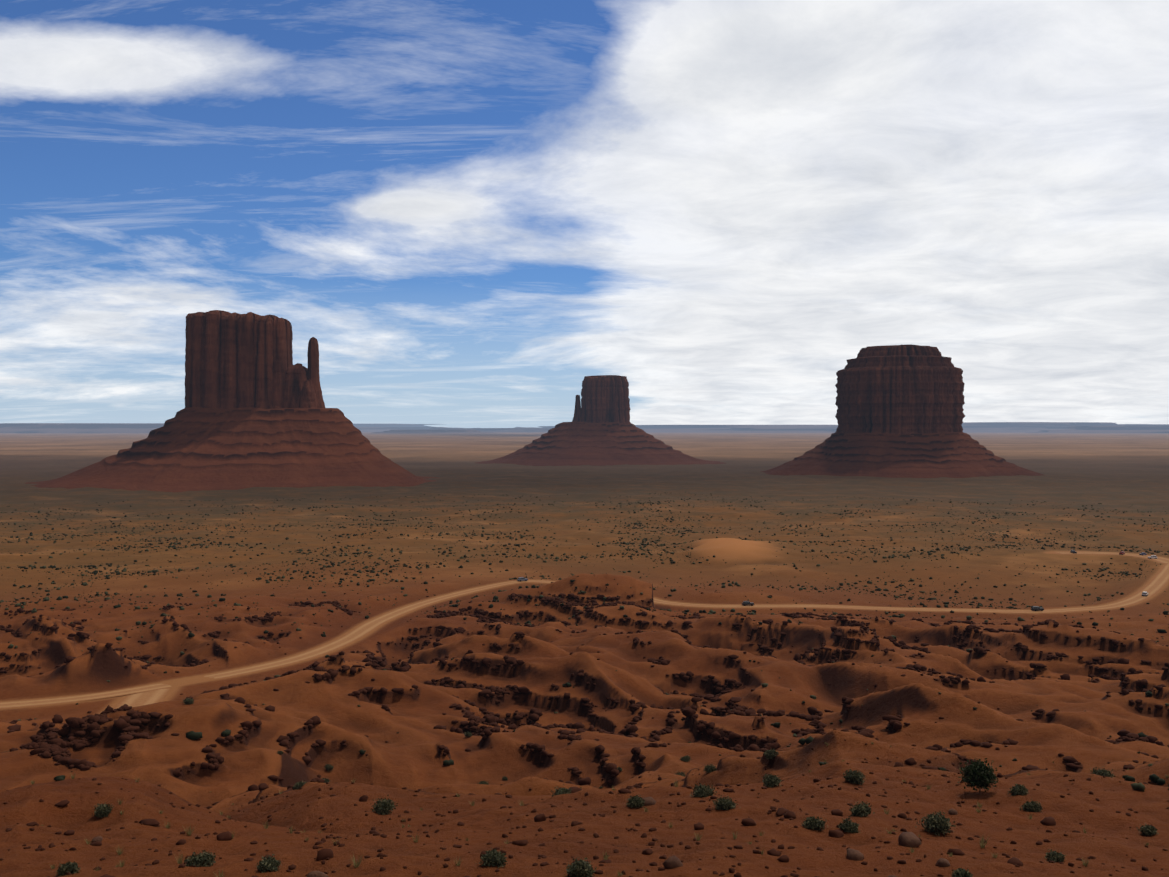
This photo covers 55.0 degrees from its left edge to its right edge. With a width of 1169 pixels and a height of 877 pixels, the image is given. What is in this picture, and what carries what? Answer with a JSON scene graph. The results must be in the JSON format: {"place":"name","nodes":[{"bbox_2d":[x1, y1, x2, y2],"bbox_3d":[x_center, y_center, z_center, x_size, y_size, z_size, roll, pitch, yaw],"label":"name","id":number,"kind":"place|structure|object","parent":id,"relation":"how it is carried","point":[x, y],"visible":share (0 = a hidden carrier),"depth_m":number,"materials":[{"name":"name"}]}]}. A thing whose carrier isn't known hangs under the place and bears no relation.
{"place":"outdoors","nodes":[
{"label":"outdoors","id":0,"kind":"place"},
{"bbox_2d":[113,689,170,709],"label":"dirt pullout","id":1,"kind":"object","parent":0,"point":[145,698],"depth_m":278.43,"materials":[{"name":"beige soil"}]},
{"bbox_2d":[0,432,1168,876],"bbox_3d":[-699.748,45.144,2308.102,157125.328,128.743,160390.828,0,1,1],"label":"terrain","id":2,"kind":"structure","parent":0,"point":[1118,474],"depth_m":295.41,"materials":[{"name":"red soil"}]},
{"bbox_2d":[55,860,80,875],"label":"shrub","id":3,"kind":"object","parent":2,"relation":"on","point":[70,867],"visible":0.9,"depth_m":44.70,"materials":[{"name":"green plant"}]},
{"bbox_2d":[92,836,102,842],"bbox_3d":[-23.137,19.071,53.290,0.450,0.338,0.598,0,1,1],"label":"boulder","id":4,"kind":"object","parent":2,"relation":"on","point":[97,838],"visible":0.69,"depth_m":53.17,"materials":[{"name":"stone"}]},
{"bbox_2d":[92,803,113,817],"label":"shrub","id":5,"kind":"object","parent":2,"relation":"on","point":[102,810],"visible":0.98,"depth_m":63.78,"materials":[{"name":"green plant"}]},
{"bbox_2d":[182,698,193,704],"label":"shrub","id":6,"kind":"object","parent":2,"relation":"on","point":[187,701],"visible":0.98,"depth_m":185.94,"materials":[{"name":"green plant"}]},
{"bbox_2d":[184,850,215,866],"bbox_3d":[-15.340,16.880,44.783,1.235,0.738,1.061,0,1,-20],"label":"shrub","id":7,"kind":"object","parent":2,"relation":"on","point":[203,859],"visible":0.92,"depth_m":44.68,"materials":[{"name":"green plant"}]},
{"bbox_2d":[25,310,439,491],"bbox_3d":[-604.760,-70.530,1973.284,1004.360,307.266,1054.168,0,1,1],"label":"butte","id":8,"kind":"object","parent":2,"relation":"on","point":[254,412],"visible":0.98,"depth_m":1879.13,"materials":[{"name":"stone"}]},
{"bbox_2d":[255,854,281,872],"bbox_3d":[-12.121,16.294,42.881,1.004,0.646,1.011,0,1,1],"label":"shrub","id":9,"kind":"object","parent":2,"relation":"on","point":[269,863],"visible":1,"depth_m":42.71,"materials":[{"name":"green plant"}]},
{"bbox_2d":[292,780,306,789],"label":"shrub","id":10,"kind":"object","parent":2,"relation":"on","point":[298,785],"visible":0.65,"depth_m":118.42,"materials":[{"name":"green plant"}]},
{"bbox_2d":[307,871,328,876],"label":"boulder","id":11,"kind":"object","parent":2,"relation":"on","point":[316,874],"visible":1,"depth_m":40.53,"materials":[{"name":"stone"}]},
{"bbox_2d":[324,764,333,771],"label":"shrub","id":12,"kind":"object","parent":2,"relation":"on","point":[328,767],"visible":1,"depth_m":176.78,"materials":[{"name":"green plant"}]},
{"bbox_2d":[370,795,397,814],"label":"shrub","id":13,"kind":"object","parent":2,"relation":"on","point":[384,806],"visible":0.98,"depth_m":66.54,"materials":[{"name":"green plant"}]},
{"bbox_2d":[463,732,471,736],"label":"shrub","id":14,"kind":"object","parent":2,"relation":"on","point":[468,734],"visible":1,"depth_m":201.38,"materials":[{"name":"green plant"}]},
{"bbox_2d":[479,848,507,867],"bbox_3d":[-3.438,15.955,42.625,1.177,0.746,1.077,0,1,34],"label":"shrub","id":15,"kind":"object","parent":2,"relation":"on","point":[493,857],"visible":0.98,"depth_m":42.48,"materials":[{"name":"green plant"}]},
{"bbox_2d":[551,784,571,796],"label":"shrub","id":16,"kind":"object","parent":2,"relation":"on","point":[560,790],"visible":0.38,"depth_m":71.63,"materials":[{"name":"green plant"}]},
{"bbox_2d":[563,857,596,876],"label":"shrub","id":17,"kind":"object","parent":2,"relation":"on","point":[581,868],"visible":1,"depth_m":39.84,"materials":[{"name":"green plant"}]},
{"bbox_2d":[0,582,1168,876],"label":"ledge rocks","id":18,"kind":"object","parent":2,"relation":"on","point":[54,746],"visible":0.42,"depth_m":203.14,"materials":[{"name":"brown stone"}]},
{"bbox_2d":[0,492,1168,791],"bbox_3d":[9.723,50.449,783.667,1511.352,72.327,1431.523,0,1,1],"label":"shrubs","id":19,"kind":"object","parent":2,"relation":"on","point":[1140,786],"visible":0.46,"depth_m":631.36,"materials":[{"name":"green plant"}]},
{"bbox_2d":[0,422,1168,433],"bbox_3d":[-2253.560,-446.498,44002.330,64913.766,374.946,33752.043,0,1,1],"label":"distant mesas","id":20,"kind":"structure","parent":2,"relation":"on","point":[1039,427],"depth_m":32867.61,"materials":[{"name":"blue"}]},
{"bbox_2d":[30,742,1168,876],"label":"grass tufts","id":21,"kind":"object","parent":2,"relation":"on","point":[357,863],"visible":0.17,"depth_m":52.15,"materials":[{"name":"plant"}]},
{"bbox_2d":[476,375,725,465],"bbox_3d":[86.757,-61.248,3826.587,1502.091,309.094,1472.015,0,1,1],"label":"butte","id":22,"kind":"object","parent":2,"relation":"on","point":[600,429],"visible":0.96,"depth_m":3704.55,"materials":[{"name":"stone"}]},
{"bbox_2d":[626,795,644,807],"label":"shrub","id":23,"kind":"object","parent":2,"relation":"on","point":[636,801],"visible":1,"depth_m":60.43,"materials":[{"name":"green plant"}]},
{"bbox_2d":[642,797,655,805],"bbox_3d":[3.426,19.840,61.045,0.979,0.705,0.750,0,1,1],"label":"boulder","id":24,"kind":"object","parent":2,"relation":"on","point":[649,801],"visible":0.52,"depth_m":60.84,"materials":[{"name":"stone"}]},
{"bbox_2d":[663,855,682,868],"bbox_3d":[3.220,15.624,41.314,0.649,0.576,0.728,-1,1,-45],"label":"boulder","id":25,"kind":"object","parent":2,"relation":"on","point":[673,861],"visible":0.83,"depth_m":41.10,"materials":[{"name":"stone"}]},
{"bbox_2d":[672,771,684,776],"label":"shrub","id":26,"kind":"object","parent":2,"relation":"on","point":[681,773],"visible":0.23,"depth_m":146.88,"materials":[{"name":"green plant"}]},
{"bbox_2d":[680,756,689,761],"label":"shrub","id":27,"kind":"object","parent":2,"relation":"on","point":[685,759],"visible":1,"depth_m":161.19,"materials":[{"name":"green plant"}]},
{"bbox_2d":[690,783,716,797],"bbox_3d":[6.572,19.780,63.032,1.386,0.890,1.590,1,1,44],"label":"shrub","id":28,"kind":"object","parent":2,"relation":"on","point":[700,791],"visible":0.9,"depth_m":62.78,"materials":[{"name":"green plant"}]},
{"bbox_2d":[703,763,716,773],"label":"shrub","id":29,"kind":"object","parent":2,"relation":"on","point":[710,768],"visible":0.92,"depth_m":112.94,"materials":[{"name":"green plant"}]},
{"bbox_2d":[712,795,740,809],"bbox_3d":[7.472,19.298,59.267,1.389,0.796,1.218,0,1,36],"label":"shrub","id":30,"kind":"object","parent":2,"relation":"on","point":[723,803],"visible":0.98,"depth_m":59.06,"materials":[{"name":"green plant"}]},
{"bbox_2d":[764,748,778,759],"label":"shrub","id":31,"kind":"object","parent":2,"relation":"on","point":[769,754],"visible":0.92,"depth_m":106.84,"materials":[{"name":"green plant"}]},
{"bbox_2d":[762,773,781,787],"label":"shrub","id":32,"kind":"object","parent":2,"relation":"on","point":[770,781],"visible":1,"depth_m":68.21,"materials":[{"name":"green plant"}]},
{"bbox_2d":[801,816,826,830],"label":"shrub","id":33,"kind":"object","parent":2,"relation":"on","point":[813,823],"visible":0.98,"depth_m":52.65,"materials":[{"name":"green plant"}]},
{"bbox_2d":[838,816,860,833],"bbox_3d":[12.341,18.102,52.431,1.001,0.690,1.128,0,1,1],"label":"shrub","id":34,"kind":"object","parent":2,"relation":"on","point":[847,826],"visible":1,"depth_m":52.26,"materials":[{"name":"green plant"}]},
{"bbox_2d":[843,769,864,784],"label":"shrub","id":35,"kind":"object","parent":2,"relation":"on","point":[855,777],"visible":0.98,"depth_m":70.02,"materials":[{"name":"green plant"}]},
{"bbox_2d":[847,848,863,860],"bbox_3d":[10.888,16.809,45.197,0.732,0.547,0.930,0,1,1],"label":"boulder","id":36,"kind":"object","parent":2,"relation":"on","point":[853,854],"visible":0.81,"depth_m":44.91,"materials":[{"name":"stone"}]},
{"bbox_2d":[849,801,874,816],"bbox_3d":[13.882,18.689,56.576,1.226,0.838,1.364,0,1,40],"label":"shrub","id":37,"kind":"object","parent":2,"relation":"on","point":[861,810],"visible":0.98,"depth_m":56.28,"materials":[{"name":"green plant"}]},
{"bbox_2d":[761,344,1046,477],"bbox_3d":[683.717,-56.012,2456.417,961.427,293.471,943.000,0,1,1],"label":"butte","id":38,"kind":"object","parent":2,"relation":"on","point":[900,413],"visible":0.9,"depth_m":2334.20,"materials":[{"name":"stone"}]},
{"bbox_2d":[898,832,921,846],"bbox_3d":[14.161,17.550,48.895,0.932,0.764,1.221,0,1,1],"label":"boulder","id":39,"kind":"object","parent":2,"relation":"on","point":[908,839],"visible":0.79,"depth_m":48.55,"materials":[{"name":"stone"}]},
{"bbox_2d":[915,811,955,835],"bbox_3d":[17.044,18.677,54.446,1.984,1.217,1.796,0,1,1],"label":"shrub","id":40,"kind":"object","parent":2,"relation":"on","point":[936,823],"visible":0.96,"depth_m":54.26,"materials":[{"name":"green plant"}]},
{"bbox_2d":[936,858,949,866],"bbox_3d":[14.281,16.937,44.702,0.559,0.470,0.625,0,1,1],"label":"boulder","id":41,"kind":"object","parent":2,"relation":"on","point":[941,862],"visible":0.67,"depth_m":44.50,"materials":[{"name":"stone"}]},
{"bbox_2d":[948,808,957,814],"bbox_3d":[19.843,20.152,60.492,0.466,0.359,0.476,0,1,1],"label":"boulder","id":42,"kind":"object","parent":2,"relation":"on","point":[951,811],"visible":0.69,"depth_m":60.36,"materials":[{"name":"stone"}]},
{"bbox_2d":[951,868,972,876],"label":"shrub","id":43,"kind":"object","parent":2,"relation":"on","point":[959,872],"visible":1,"depth_m":42.19,"materials":[{"name":"green plant"}]},
{"bbox_2d":[957,758,998,792],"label":"shrub","id":44,"kind":"object","parent":2,"relation":"on","point":[979,773],"visible":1,"depth_m":66.56,"materials":[{"name":"green plant"}]},
{"bbox_2d":[1008,783,1028,795],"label":"shrub","id":45,"kind":"object","parent":2,"relation":"on","point":[1018,789],"visible":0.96,"depth_m":65.35,"materials":[{"name":"green plant"}]},
{"bbox_2d":[1019,799,1042,811],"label":"shrub","id":46,"kind":"object","parent":2,"relation":"on","point":[1031,806],"visible":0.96,"depth_m":61.89,"materials":[{"name":"green plant"}]},
{"bbox_2d":[1045,849,1066,861],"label":"shrub","id":47,"kind":"object","parent":2,"relation":"on","point":[1054,856],"visible":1,"depth_m":48.39,"materials":[{"name":"green plant"}]},
{"bbox_2d":[1092,766,1114,777],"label":"shrub","id":48,"kind":"object","parent":2,"relation":"on","point":[1106,772],"visible":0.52,"depth_m":89.14,"materials":[{"name":"green plant"}]},
{"bbox_2d":[1136,824,1158,836],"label":"shrub","id":49,"kind":"object","parent":2,"relation":"on","point":[1146,830],"visible":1,"depth_m":57.39,"materials":[{"name":"green plant"}]},
{"bbox_2d":[0,563,1168,708],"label":"dirt road","id":50,"kind":"structure","parent":0,"point":[1158,582],"depth_m":424.93,"materials":[{"name":"beige soil"}]},
{"bbox_2d":[517,577,527,581],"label":"vehicle","id":51,"kind":"object","parent":50,"relation":"on","point":[520,579],"visible":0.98,"depth_m":513.03,"materials":[{"name":"white paint"}]},
{"bbox_2d":[742,601,753,605],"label":"vehicle","id":52,"kind":"object","parent":50,"relation":"on","point":[744,603],"visible":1,"depth_m":448.63,"materials":[{"name":"grey paint"}]},
{"bbox_2d":[1030,606,1043,610],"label":"vehicle","id":53,"kind":"object","parent":50,"relation":"on","point":[1034,608],"visible":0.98,"depth_m":436.09,"materials":[{"name":"grey paint"}]},
{"bbox_2d":[0,0,1168,427],"label":"sky","id":54,"kind":"structure","parent":0,"point":[474,212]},
{"bbox_2d":[1057,551,1168,562],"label":"dirt road","id":55,"kind":"structure","parent":0,"point":[1162,559],"depth_m":649.13,"materials":[{"name":"beige soil"}]}
]}

